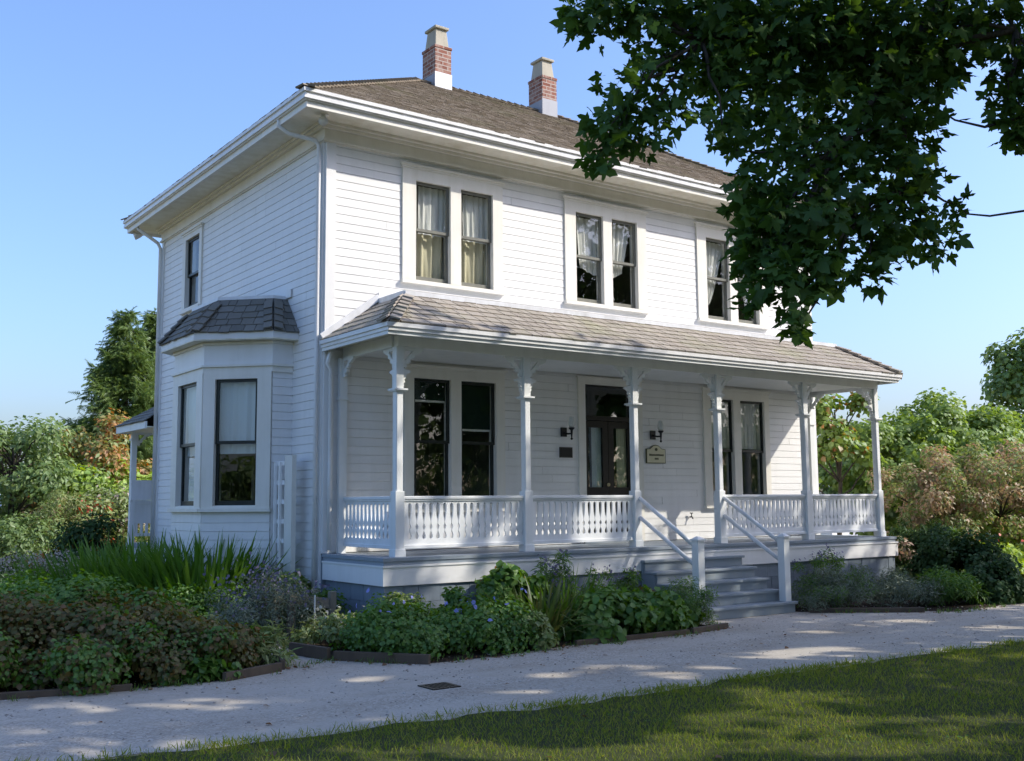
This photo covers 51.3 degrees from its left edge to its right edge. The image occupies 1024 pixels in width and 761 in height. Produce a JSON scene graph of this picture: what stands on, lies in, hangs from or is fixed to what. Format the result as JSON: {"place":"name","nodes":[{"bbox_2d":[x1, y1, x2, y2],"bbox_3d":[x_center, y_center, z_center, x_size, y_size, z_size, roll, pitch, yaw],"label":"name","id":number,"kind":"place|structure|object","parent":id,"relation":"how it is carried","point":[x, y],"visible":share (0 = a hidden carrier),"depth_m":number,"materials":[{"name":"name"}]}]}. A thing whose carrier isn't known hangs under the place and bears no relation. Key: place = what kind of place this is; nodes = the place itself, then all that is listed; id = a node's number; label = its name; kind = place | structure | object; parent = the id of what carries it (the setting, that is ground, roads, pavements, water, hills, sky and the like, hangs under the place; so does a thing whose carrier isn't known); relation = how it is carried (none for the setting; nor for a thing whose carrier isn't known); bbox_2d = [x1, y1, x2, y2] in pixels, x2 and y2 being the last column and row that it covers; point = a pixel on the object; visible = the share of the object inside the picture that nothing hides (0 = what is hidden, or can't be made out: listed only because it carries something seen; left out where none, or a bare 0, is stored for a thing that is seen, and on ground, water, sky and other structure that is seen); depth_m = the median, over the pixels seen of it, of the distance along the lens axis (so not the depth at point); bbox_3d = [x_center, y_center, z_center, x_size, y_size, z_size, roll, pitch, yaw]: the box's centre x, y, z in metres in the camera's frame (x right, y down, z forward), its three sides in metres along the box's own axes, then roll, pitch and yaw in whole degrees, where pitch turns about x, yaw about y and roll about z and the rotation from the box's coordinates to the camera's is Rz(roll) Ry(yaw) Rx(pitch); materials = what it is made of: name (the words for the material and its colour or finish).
{"place":"outdoors","nodes":[
{"label":"outdoors","id":0,"kind":"place"},
{"bbox_2d":[0,623,283,691],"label":"garden soil","id":1,"kind":"structure","parent":0,"point":[133,679],"depth_m":9.61,"materials":[{"name":"brown soil"}]},
{"bbox_2d":[0,593,56,690],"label":"perennial clump","id":2,"kind":"object","parent":1,"relation":"on","point":[33,664],"visible":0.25,"depth_m":9.35,"materials":[{"name":"green plant"}]},
{"bbox_2d":[0,554,79,579],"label":"shrub","id":3,"kind":"object","parent":1,"relation":"on","point":[32,565],"visible":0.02,"depth_m":16.79,"materials":[{"name":"green plant"}]},
{"bbox_2d":[0,543,90,584],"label":"flower drift","id":4,"kind":"object","parent":1,"relation":"on","point":[46,568],"visible":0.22,"depth_m":15.78,"materials":[{"name":"green plant"}]},
{"bbox_2d":[0,568,113,600],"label":"shrub","id":5,"kind":"object","parent":1,"relation":"on","point":[55,586],"visible":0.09,"depth_m":13.53,"materials":[{"name":"green plant"}]},
{"bbox_2d":[22,536,119,576],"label":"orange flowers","id":6,"kind":"object","parent":1,"relation":"on","point":[43,557],"visible":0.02,"depth_m":18.75,"materials":[{"name":"green plant"}]},
{"bbox_2d":[44,511,134,561],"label":"dark shrub","id":7,"kind":"object","parent":1,"relation":"on","point":[92,528],"visible":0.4,"depth_m":18.70,"materials":[{"name":"green plant"}]},
{"bbox_2d":[3,532,176,596],"bbox_3d":[-5.886,2.796,15.381,3.239,1.257,3.087,4,-8,-36],"label":"strappy plant","id":8,"kind":"object","parent":1,"relation":"on","point":[54,575],"visible":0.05,"depth_m":14.80,"materials":[{"name":"green plant"}]},
{"bbox_2d":[0,568,210,649],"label":"leafy clump","id":9,"kind":"object","parent":1,"relation":"on","point":[104,585],"visible":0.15,"depth_m":10.82,"materials":[{"name":"green plant"}]},
{"bbox_2d":[0,584,250,695],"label":"perennial clump","id":10,"kind":"object","parent":1,"relation":"on","point":[69,661],"visible":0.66,"depth_m":9.58,"materials":[{"name":"green plant"}]},
{"bbox_2d":[33,526,225,597],"bbox_3d":[-4.924,2.671,14.709,3.212,1.342,3.344,4,-8,-36],"label":"strappy plant","id":11,"kind":"object","parent":1,"relation":"on","point":[142,565],"visible":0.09,"depth_m":14.17,"materials":[{"name":"green plant"}]},
{"bbox_2d":[77,599,266,685],"bbox_3d":[-3.303,2.471,10.232,2.015,0.752,1.710,4,-8,-36],"label":"perennial clump","id":12,"kind":"object","parent":1,"relation":"on","point":[184,646],"visible":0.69,"depth_m":9.79,"materials":[{"name":"green plant"}]},
{"bbox_2d":[119,564,259,619],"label":"strappy plant","id":13,"kind":"object","parent":1,"relation":"on","point":[161,589],"visible":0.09,"depth_m":13.20,"materials":[{"name":"green plant"}]},
{"bbox_2d":[132,576,252,621],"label":"shrub","id":14,"kind":"object","parent":1,"relation":"on","point":[189,596],"visible":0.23,"depth_m":12.99,"materials":[{"name":"green plant"}]},
{"bbox_2d":[96,528,301,619],"bbox_3d":[-4.068,2.620,14.345,3.078,1.346,3.181,-2,-7,12],"label":"strappy plant","id":15,"kind":"object","parent":1,"relation":"on","point":[216,569],"visible":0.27,"depth_m":13.68,"materials":[{"name":"green plant"}]},
{"bbox_2d":[157,655,241,685],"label":"leafy sprig","id":16,"kind":"object","parent":1,"relation":"on","point":[213,668],"visible":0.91,"depth_m":9.68,"materials":[{"name":"green plant"}]},
{"bbox_2d":[244,617,300,667],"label":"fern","id":17,"kind":"object","parent":1,"relation":"on","point":[270,639],"visible":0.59,"depth_m":10.60,"materials":[{"name":"green plant"}]},
{"bbox_2d":[252,568,310,628],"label":"leafy clump","id":18,"kind":"object","parent":1,"relation":"on","point":[294,574],"visible":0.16,"depth_m":13.52,"materials":[{"name":"green plant"}]},
{"bbox_2d":[272,455,296,575],"bbox_3d":[-3.064,2.135,14.284,0.094,2.250,0.544,6,-9,-43],"label":"trellis","id":19,"kind":"object","parent":1,"relation":"on","point":[288,521],"visible":0.77,"depth_m":14.23,"materials":[{"name":"beige paint"}]},
{"bbox_2d":[283,624,706,662],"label":"garden soil","id":20,"kind":"structure","parent":0,"point":[451,655],"depth_m":11.45,"materials":[{"name":"brown soil"}]},
{"bbox_2d":[199,551,329,641],"bbox_3d":[-2.829,2.523,12.320,1.551,1.098,1.680,0,-7,-6],"label":"lavender","id":21,"kind":"object","parent":20,"relation":"on","point":[262,598],"visible":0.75,"depth_m":12.21,"materials":[{"name":"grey plant"}]},
{"bbox_2d":[271,589,335,639],"bbox_3d":[-2.485,2.802,12.715,0.600,0.560,0.520,4,-8,-36],"label":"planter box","id":22,"kind":"object","parent":20,"relation":"on","point":[329,602],"visible":0.27,"depth_m":12.63,"materials":[{"name":"wood"}]},
{"bbox_2d":[283,580,355,632],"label":"leafy clump","id":23,"kind":"object","parent":20,"relation":"on","point":[323,593],"visible":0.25,"depth_m":12.97,"materials":[{"name":"green plant"}]},
{"bbox_2d":[282,605,363,648],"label":"leafy clump","id":24,"kind":"object","parent":20,"relation":"on","point":[331,627],"visible":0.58,"depth_m":11.82,"materials":[{"name":"green plant"}]},
{"bbox_2d":[329,588,455,659],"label":"geranium","id":25,"kind":"object","parent":20,"relation":"on","point":[390,625],"visible":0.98,"depth_m":10.98,"materials":[{"name":"green plant"}]},
{"bbox_2d":[375,590,425,612],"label":"leafy clump","id":26,"kind":"object","parent":20,"relation":"on","point":[403,595],"visible":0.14,"depth_m":12.16,"materials":[{"name":"green plant"}]},
{"bbox_2d":[436,585,498,614],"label":"leafy clump","id":27,"kind":"object","parent":20,"relation":"on","point":[452,597],"visible":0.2,"depth_m":12.37,"materials":[{"name":"green plant"}]},
{"bbox_2d":[412,588,542,655],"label":"geranium","id":28,"kind":"object","parent":20,"relation":"on","point":[478,627],"visible":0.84,"depth_m":11.43,"materials":[{"name":"green plant"}]},
{"bbox_2d":[475,559,550,604],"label":"leafy clump","id":29,"kind":"object","parent":20,"relation":"on","point":[502,574],"visible":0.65,"depth_m":12.82,"materials":[{"name":"green plant"}]},
{"bbox_2d":[499,607,559,649],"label":"leafy clump","id":30,"kind":"object","parent":20,"relation":"on","point":[546,636],"visible":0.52,"depth_m":11.59,"materials":[{"name":"green plant"}]},
{"bbox_2d":[462,568,613,641],"bbox_3d":[0.270,2.653,12.575,1.986,0.828,2.105,4,-8,-36],"label":"strappy plant","id":31,"kind":"object","parent":20,"relation":"on","point":[552,604],"visible":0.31,"depth_m":12.32,"materials":[{"name":"green plant"}]},
{"bbox_2d":[531,549,582,606],"bbox_3d":[0.611,2.643,13.505,0.832,1.008,0.900,-3,-7,18],"label":"salvia","id":32,"kind":"object","parent":20,"relation":"on","point":[552,573],"visible":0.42,"depth_m":13.49,"materials":[{"name":"green plant"}]},
{"bbox_2d":[510,563,631,624],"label":"strappy plant","id":33,"kind":"object","parent":20,"relation":"on","point":[565,606],"visible":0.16,"depth_m":12.85,"materials":[{"name":"green plant"}]},
{"bbox_2d":[543,586,660,643],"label":"hosta","id":34,"kind":"object","parent":20,"relation":"on","point":[616,608],"visible":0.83,"depth_m":12.37,"materials":[{"name":"green plant"}]},
{"bbox_2d":[581,564,643,594],"bbox_3d":[1.270,2.825,14.008,0.840,0.849,1.067,-3,-7,21],"label":"salvia","id":35,"kind":"object","parent":20,"relation":"on","point":[629,580],"visible":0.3,"depth_m":14.11,"materials":[{"name":"green plant"}]},
{"bbox_2d":[615,584,705,633],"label":"hosta","id":36,"kind":"object","parent":20,"relation":"on","point":[672,609],"visible":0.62,"depth_m":12.88,"materials":[{"name":"green plant"}]},
{"bbox_2d":[660,575,719,624],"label":"lavender","id":37,"kind":"object","parent":20,"relation":"on","point":[696,602],"visible":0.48,"depth_m":13.62,"materials":[{"name":"green plant"}]},
{"bbox_2d":[0,599,1023,760],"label":"gravel path","id":38,"kind":"structure","parent":0,"point":[319,710],"depth_m":9.45,"materials":[{"name":"grey gravel"}]},
{"bbox_2d":[0,683,131,699],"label":"timber edging","id":39,"kind":"object","parent":38,"relation":"on","point":[58,691],"visible":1,"depth_m":8.98,"materials":[{"name":"brown wood"}]},
{"bbox_2d":[222,662,281,681],"bbox_3d":[-2.425,2.728,9.974,0.050,0.085,0.709,-5,-8,32],"label":"timber edging","id":40,"kind":"object","parent":38,"relation":"on","point":[259,670],"visible":1,"depth_m":9.96,"materials":[{"name":"brown wood"}]},
{"bbox_2d":[289,642,330,659],"bbox_3d":[-2.125,2.840,11.178,0.681,0.130,0.050,-7,-9,44],"label":"timber edging","id":41,"kind":"object","parent":38,"relation":"on","point":[312,651],"visible":0.84,"depth_m":11.12,"materials":[{"name":"brown wood"}]},
{"bbox_2d":[333,650,429,664],"bbox_3d":[-1.321,2.801,10.766,1.060,0.100,0.050,-3,-7,18],"label":"timber edging","id":42,"kind":"object","parent":38,"relation":"on","point":[409,658],"visible":0.98,"depth_m":10.74,"materials":[{"name":"brown wood"}]},
{"bbox_2d":[418,682,460,689],"bbox_3d":[-0.635,2.669,9.306,0.284,0.009,0.264,4,-8,-36],"label":"drain grate","id":43,"kind":"object","parent":38,"relation":"on","point":[439,685],"visible":1,"depth_m":9.29,"materials":[{"name":"black metal"}]},
{"bbox_2d":[7,601,1015,701],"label":"edge weeds","id":44,"kind":"object","parent":38,"relation":"on","point":[559,648],"visible":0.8,"depth_m":10.89,"materials":[{"name":"green plant"}]},
{"bbox_2d":[9,603,1019,699],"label":"edge leaf litter","id":45,"kind":"object","parent":38,"relation":"on","point":[466,658],"visible":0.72,"depth_m":11.00,"materials":[{"name":"brown plant"}]},
{"bbox_2d":[28,598,1023,757],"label":"fallen leaves","id":46,"kind":"object","parent":38,"relation":"on","point":[275,753],"visible":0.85,"depth_m":9.19,"materials":[{"name":"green plant"}]},
{"bbox_2d":[574,629,689,645],"bbox_3d":[1.417,2.979,12.361,1.701,0.060,0.050,4,-8,-34],"label":"timber edging","id":47,"kind":"object","parent":38,"relation":"on","point":[637,636],"visible":0.74,"depth_m":12.39,"materials":[{"name":"brown wood"}]},
{"bbox_2d":[690,623,728,633],"bbox_3d":[2.437,3.052,13.123,0.050,0.070,0.761,-7,-9,44],"label":"timber edging","id":48,"kind":"object","parent":38,"relation":"on","point":[710,627],"visible":0.91,"depth_m":13.09,"materials":[{"name":"brown wood"}]},
{"bbox_2d":[809,607,924,612],"bbox_3d":[5.024,3.253,15.082,1.601,0.070,0.050,-1,-7,3],"label":"timber edging","id":49,"kind":"object","parent":38,"relation":"on","point":[882,610],"visible":0.96,"depth_m":15.06,"materials":[{"name":"brown wood"}]},
{"bbox_2d":[979,506,1023,577],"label":"flower border","id":50,"kind":"object","parent":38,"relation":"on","point":[1019,546],"visible":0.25,"depth_m":20.32,"materials":[{"name":"green plant"}]},
{"bbox_2d":[0,0,1023,487],"label":"sky","id":51,"kind":"structure","parent":0,"point":[105,105],"materials":[{"name":"blue"}]},
{"bbox_2d":[1,531,1023,760],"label":"ground","id":52,"kind":"structure","parent":0,"point":[155,752],"depth_m":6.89,"materials":[{"name":"green plant"}]},
{"bbox_2d":[0,510,64,568],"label":"dark shrub","id":53,"kind":"object","parent":52,"relation":"on","point":[24,535],"visible":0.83,"depth_m":24.03,"materials":[{"name":"green plant"}]},
{"bbox_2d":[1,456,87,543],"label":"broad tree","id":54,"kind":"object","parent":52,"relation":"on","point":[29,507],"visible":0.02,"depth_m":29.20,"materials":[{"name":"green plant"}]},
{"bbox_2d":[0,413,110,567],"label":"broad tree","id":55,"kind":"object","parent":52,"relation":"on","point":[45,476],"visible":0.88,"depth_m":26.62,"materials":[{"name":"green plant"}]},
{"bbox_2d":[19,486,97,550],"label":"tall shrub","id":56,"kind":"object","parent":52,"relation":"on","point":[58,501],"visible":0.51,"depth_m":25.35,"materials":[{"name":"green plant"}]},
{"bbox_2d":[46,492,119,550],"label":"tall shrub","id":57,"kind":"object","parent":52,"relation":"on","point":[98,509],"visible":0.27,"depth_m":25.91,"materials":[{"name":"green plant"}]},
{"bbox_2d":[19,408,152,518],"bbox_3d":[-11.673,2.960,29.782,3.570,4.284,3.541,-3,-7,18],"label":"rowan","id":58,"kind":"object","parent":52,"relation":"on","point":[77,445],"visible":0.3,"depth_m":29.16,"materials":[{"name":"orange plant"}]},
{"bbox_2d":[43,456,151,541],"bbox_3d":[-10.966,3.507,28.912,3.705,3.044,4.010,4,-8,-36],"label":"lime hedge","id":59,"kind":"object","parent":52,"relation":"on","point":[83,473],"visible":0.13,"depth_m":27.75,"materials":[{"name":"green plant"}]},
{"bbox_2d":[43,307,155,548],"bbox_3d":[-12.128,1.697,33.100,6.079,8.033,5.506,2,-7,-23],"label":"conifer","id":60,"kind":"object","parent":52,"relation":"on","point":[124,371],"visible":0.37,"depth_m":32.53,"materials":[{"name":"green plant"}]},
{"bbox_2d":[53,483,149,554],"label":"lime hedge","id":61,"kind":"object","parent":52,"relation":"on","point":[122,502],"visible":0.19,"depth_m":26.63,"materials":[{"name":"green plant"}]},
{"bbox_2d":[128,480,151,545],"bbox_3d":[-7.040,2.964,20.483,0.630,2.080,0.090,4,-8,-36],"label":"white screen panel","id":62,"kind":"object","parent":52,"relation":"on","point":[140,489],"visible":0.38,"depth_m":20.42,"materials":[{"name":"white paint"}]},
{"bbox_2d":[128,307,156,443],"bbox_3d":[-11.921,1.612,35.333,6.705,8.220,6.074,4,-8,-36],"label":"conifer","id":63,"kind":"object","parent":52,"relation":"on","point":[149,320],"visible":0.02,"depth_m":35.20,"materials":[{"name":"green plant"}]},
{"bbox_2d":[114,24,902,624],"bbox_3d":[-0.468,-1.377,19.512,12.013,10.370,11.399,4,-8,-36],"label":"farmhouse","id":64,"kind":"object","parent":52,"relation":"on","point":[414,324],"visible":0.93,"depth_m":15.63,"materials":[{"name":"beige paint"}]},
{"bbox_2d":[167,373,203,511],"bbox_3d":[-4.603,0.920,15.290,0.224,1.920,1.280,4,-8,-36],"label":"window","id":65,"kind":"structure","parent":64,"relation":"in","point":[187,411],"depth_m":15.54,"materials":[{"name":"beige paint"}]},
{"bbox_2d":[178,222,203,315],"bbox_3d":[-5.511,-1.919,18.555,0.234,1.458,1.030,4,-8,-36],"label":"window","id":66,"kind":"structure","parent":64,"relation":"in","point":[194,234],"depth_m":18.76,"materials":[{"name":"beige paint"}]},
{"bbox_2d":[198,371,272,511],"bbox_3d":[-3.784,0.849,14.732,1.030,1.920,0.224,-2,-7,9],"label":"window","id":67,"kind":"structure","parent":64,"relation":"in","point":[237,406],"depth_m":14.73,"materials":[{"name":"beige paint"}]},
{"bbox_2d":[318,113,328,125],"bbox_3d":[-2.491,-3.447,14.145,0.127,0.174,0.174,-1,-7,3],"label":"floodlight","id":68,"kind":"object","parent":64,"relation":"attached to","point":[323,120],"visible":1,"depth_m":14.08,"materials":[{"name":"paint"}]},
{"bbox_2d":[400,161,505,295],"bbox_3d":[-0.895,-2.175,15.590,1.791,1.733,0.274,4,-8,-36],"label":"window","id":69,"kind":"structure","parent":64,"relation":"in","point":[467,267],"depth_m":15.55,"materials":[{"name":"beige paint"}]},
{"bbox_2d":[403,363,507,512],"bbox_3d":[-0.836,0.843,15.245,1.763,2.058,0.234,4,-8,-36],"label":"window","id":70,"kind":"structure","parent":64,"relation":"in","point":[473,399],"depth_m":15.25,"materials":[{"name":"beige paint"}]},
{"bbox_2d":[559,447,572,457],"bbox_3d":[0.830,1.103,16.336,0.250,0.160,0.018,4,-8,-36],"label":"wall plate","id":71,"kind":"object","parent":64,"relation":"attached to","point":[565,452],"depth_m":16.32,"materials":[{"name":"brown metal"}]},
{"bbox_2d":[560,417,574,439],"bbox_3d":[0.860,0.735,16.270,0.111,0.355,0.240,5,-9,-41],"label":"wall lamp","id":72,"kind":"object","parent":64,"relation":"attached to","point":[571,424],"visible":1,"depth_m":16.21,"materials":[{"name":"black metal"}]},
{"bbox_2d":[562,195,650,313],"bbox_3d":[1.494,-2.003,17.281,1.790,1.733,0.238,4,-8,-36],"label":"window","id":73,"kind":"structure","parent":64,"relation":"in","point":[602,244],"depth_m":17.25,"materials":[{"name":"beige paint"}]},
{"bbox_2d":[576,375,644,543],"bbox_3d":[1.537,1.261,16.925,1.400,2.593,0.220,4,-8,-36],"label":"front door","id":74,"kind":"structure","parent":64,"relation":"in","point":[602,438],"depth_m":16.92,"materials":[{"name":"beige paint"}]},
{"bbox_2d":[646,445,665,462],"bbox_3d":[2.353,1.204,17.425,0.430,0.300,0.024,4,-8,-36],"label":"plaque","id":75,"kind":"object","parent":64,"relation":"attached to","point":[655,453],"visible":1,"depth_m":17.41,"materials":[{"name":"beige paint"}]},
{"bbox_2d":[650,421,663,441],"bbox_3d":[2.369,0.835,17.354,0.111,0.355,0.240,5,-9,-41],"label":"wall lamp","id":76,"kind":"object","parent":64,"relation":"attached to","point":[660,425],"visible":1,"depth_m":17.29,"materials":[{"name":"black metal"}]},
{"bbox_2d":[694,222,769,329],"bbox_3d":[3.880,-1.828,18.992,1.820,1.733,0.238,4,-8,-36],"label":"window","id":77,"kind":"structure","parent":64,"relation":"in","point":[708,254],"depth_m":18.84,"materials":[{"name":"beige paint"}]},
{"bbox_2d":[700,387,771,507],"bbox_3d":[3.903,1.189,18.643,1.730,2.058,0.234,4,-8,-36],"label":"window","id":78,"kind":"structure","parent":64,"relation":"in","point":[746,412],"depth_m":18.66,"materials":[{"name":"beige paint"}]},
{"bbox_2d":[549,0,1023,349],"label":"maple tree","id":79,"kind":"object","parent":52,"relation":"on","point":[915,57],"visible":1,"depth_m":5.68,"materials":[{"name":"green plant"}]},
{"bbox_2d":[820,485,863,535],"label":"outbuilding","id":80,"kind":"structure","parent":52,"relation":"on","point":[845,533],"depth_m":37.45,"materials":[{"name":"white paint"}]},
{"bbox_2d":[815,392,887,534],"bbox_3d":[6.727,2.129,22.920,1.757,4.059,2.549,14,-16,-66],"label":"tree","id":81,"kind":"object","parent":52,"relation":"on","point":[833,439],"visible":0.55,"depth_m":22.53,"materials":[{"name":"green plant"}]},
{"bbox_2d":[818,457,901,526],"bbox_3d":[9.668,3.008,29.036,3.090,3.648,3.326,2,-7,-18],"label":"tree","id":82,"kind":"object","parent":52,"relation":"on","point":[829,490],"visible":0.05,"depth_m":28.63,"materials":[{"name":"green plant"}]},
{"bbox_2d":[818,411,999,535],"bbox_3d":[9.203,2.525,25.193,3.474,3.754,3.622,2,-7,-18],"label":"tree","id":83,"kind":"object","parent":52,"relation":"on","point":[895,437],"visible":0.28,"depth_m":24.86,"materials":[{"name":"green plant"}]},
{"bbox_2d":[865,444,1000,541],"bbox_3d":[8.084,2.526,20.319,2.620,2.653,2.440,4,-8,-36],"label":"smoke bush","id":84,"kind":"object","parent":52,"relation":"on","point":[938,494],"visible":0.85,"depth_m":19.73,"materials":[{"name":"brown plant"}]},
{"bbox_2d":[886,387,1023,520],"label":"tree","id":85,"kind":"object","parent":52,"relation":"on","point":[950,415],"visible":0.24,"depth_m":26.25,"materials":[{"name":"green plant"}]},
{"bbox_2d":[944,437,1023,544],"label":"smoke bush","id":86,"kind":"object","parent":52,"relation":"on","point":[997,477],"visible":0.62,"depth_m":20.39,"materials":[{"name":"brown plant"}]},
{"bbox_2d":[962,403,1023,529],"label":"tree","id":87,"kind":"object","parent":52,"relation":"on","point":[1014,413],"visible":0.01,"depth_m":28.35,"materials":[{"name":"green plant"}]},
{"bbox_2d":[964,533,1023,573],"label":"flower border","id":88,"kind":"object","parent":52,"relation":"on","point":[1012,550],"visible":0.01,"depth_m":19.02,"materials":[{"name":"green plant"}]},
{"bbox_2d":[972,327,1023,431],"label":"tall tree","id":89,"kind":"object","parent":52,"relation":"on","point":[1007,386],"visible":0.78,"depth_m":39.54,"materials":[{"name":"green plant"}]},
{"bbox_2d":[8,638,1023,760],"bbox_3d":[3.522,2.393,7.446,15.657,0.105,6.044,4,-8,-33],"label":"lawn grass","id":90,"kind":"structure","parent":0,"point":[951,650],"depth_m":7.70,"materials":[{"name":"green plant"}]},
{"bbox_2d":[795,594,999,611],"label":"garden soil","id":91,"kind":"structure","parent":0,"point":[962,605],"depth_m":15.95,"materials":[{"name":"brown soil"}]},
{"bbox_2d":[790,543,851,600],"bbox_3d":[4.797,3.007,16.660,1.483,0.928,0.731,4,-8,-36],"label":"salvia","id":92,"kind":"object","parent":91,"relation":"on","point":[820,560],"visible":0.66,"depth_m":16.63,"materials":[{"name":"green plant"}]},
{"bbox_2d":[791,563,878,611],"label":"lavender","id":93,"kind":"object","parent":91,"relation":"on","point":[854,588],"visible":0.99,"depth_m":15.49,"materials":[{"name":"green plant"}]},
{"bbox_2d":[874,568,918,597],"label":"shrub","id":94,"kind":"object","parent":91,"relation":"on","point":[910,575],"visible":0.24,"depth_m":17.29,"materials":[{"name":"green plant"}]},
{"bbox_2d":[862,564,946,606],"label":"lavender","id":95,"kind":"object","parent":91,"relation":"on","point":[894,581],"visible":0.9,"depth_m":15.68,"materials":[{"name":"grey plant"}]},
{"bbox_2d":[886,529,954,590],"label":"shrub","id":96,"kind":"object","parent":91,"relation":"on","point":[903,552],"visible":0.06,"depth_m":18.39,"materials":[{"name":"brown plant"}]},
{"bbox_2d":[887,517,964,585],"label":"upright shrub","id":97,"kind":"object","parent":91,"relation":"on","point":[909,534],"visible":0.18,"depth_m":18.74,"materials":[{"name":"green plant"}]},
{"bbox_2d":[910,563,991,605],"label":"fern","id":98,"kind":"object","parent":91,"relation":"on","point":[961,586],"visible":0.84,"depth_m":15.93,"materials":[{"name":"green plant"}]},
{"bbox_2d":[903,523,1023,599],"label":"glossy shrub","id":99,"kind":"object","parent":91,"relation":"on","point":[952,552],"visible":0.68,"depth_m":17.17,"materials":[{"name":"green plant"}]},
{"bbox_2d":[962,561,1023,604],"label":"glossy shrub","id":100,"kind":"object","parent":91,"relation":"on","point":[1007,589],"visible":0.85,"depth_m":16.18,"materials":[{"name":"green plant"}]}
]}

